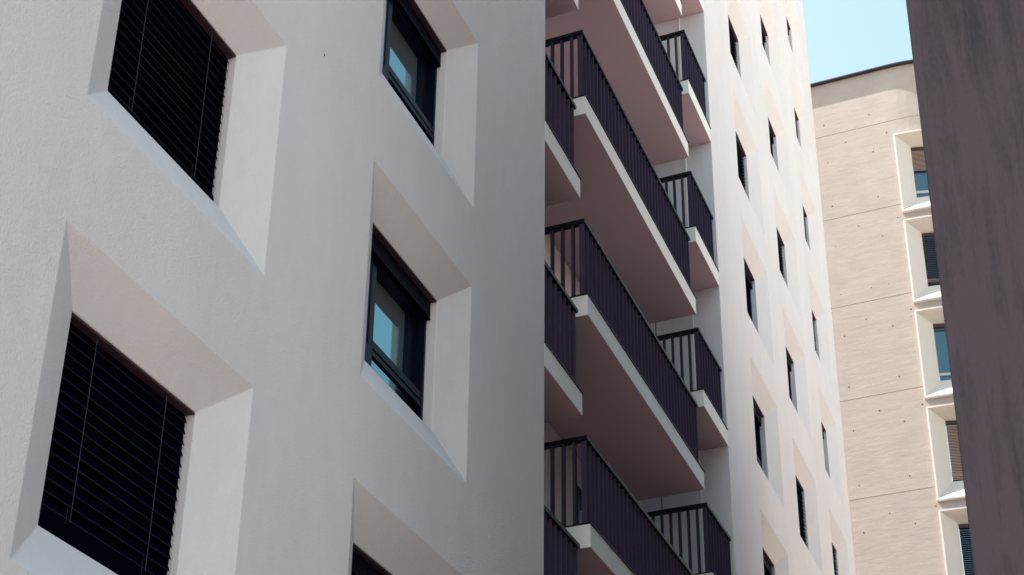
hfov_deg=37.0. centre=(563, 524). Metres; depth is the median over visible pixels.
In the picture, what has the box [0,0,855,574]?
apartment building
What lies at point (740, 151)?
window
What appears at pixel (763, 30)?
window
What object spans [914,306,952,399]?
window
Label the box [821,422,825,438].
window
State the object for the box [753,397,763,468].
window
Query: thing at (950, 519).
window
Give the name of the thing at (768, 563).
window
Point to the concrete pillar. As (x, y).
(968, 59)
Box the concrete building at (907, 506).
[810,59,974,574]
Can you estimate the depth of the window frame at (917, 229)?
42.21 m
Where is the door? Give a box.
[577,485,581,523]
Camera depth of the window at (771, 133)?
34.56 m
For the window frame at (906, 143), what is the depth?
43.53 m
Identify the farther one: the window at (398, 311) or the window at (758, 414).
the window at (758, 414)
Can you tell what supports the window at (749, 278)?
in the apartment building at (414, 286)
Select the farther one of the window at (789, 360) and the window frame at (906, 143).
the window frame at (906, 143)
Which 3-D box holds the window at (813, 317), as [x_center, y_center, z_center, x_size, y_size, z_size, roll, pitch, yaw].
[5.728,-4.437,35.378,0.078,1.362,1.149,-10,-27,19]
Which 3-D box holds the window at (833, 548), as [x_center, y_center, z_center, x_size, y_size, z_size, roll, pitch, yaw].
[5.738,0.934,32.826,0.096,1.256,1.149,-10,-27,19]
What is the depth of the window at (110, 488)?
9.12 m
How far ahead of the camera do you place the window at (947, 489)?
39.60 m
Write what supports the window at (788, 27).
in the apartment building at (414, 286)
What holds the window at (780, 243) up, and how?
in the apartment building at (414, 286)
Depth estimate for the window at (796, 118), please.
38.49 m
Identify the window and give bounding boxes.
[38,312,194,574]
[107,0,235,200]
[351,543,391,574]
[364,224,436,420]
[382,0,446,145]
[728,16,737,67]
[736,133,745,191]
[744,259,754,321]
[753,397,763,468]
[760,15,767,49]
[763,549,773,574]
[768,118,775,156]
[776,227,784,277]
[786,17,790,34]
[786,348,793,400]
[794,108,798,138]
[796,477,806,545]
[803,207,807,242]
[812,311,817,354]
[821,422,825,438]
[832,544,837,574]
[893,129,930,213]
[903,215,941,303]
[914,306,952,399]
[926,403,964,501]
[938,507,974,574]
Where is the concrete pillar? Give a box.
[906,0,1023,574]
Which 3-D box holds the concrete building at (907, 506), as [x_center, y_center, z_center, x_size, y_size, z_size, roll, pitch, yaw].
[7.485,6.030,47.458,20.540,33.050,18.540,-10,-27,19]
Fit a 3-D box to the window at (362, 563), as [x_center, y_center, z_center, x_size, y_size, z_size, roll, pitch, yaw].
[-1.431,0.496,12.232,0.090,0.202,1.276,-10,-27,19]
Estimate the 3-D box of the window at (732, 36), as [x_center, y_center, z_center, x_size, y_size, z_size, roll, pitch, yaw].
[3.322,-9.726,31.226,0.244,1.364,1.243,-10,-27,19]
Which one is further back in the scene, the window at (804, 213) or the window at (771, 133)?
the window at (804, 213)
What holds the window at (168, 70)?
in the apartment building at (414, 286)
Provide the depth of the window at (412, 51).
14.89 m
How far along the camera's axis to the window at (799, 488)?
30.38 m

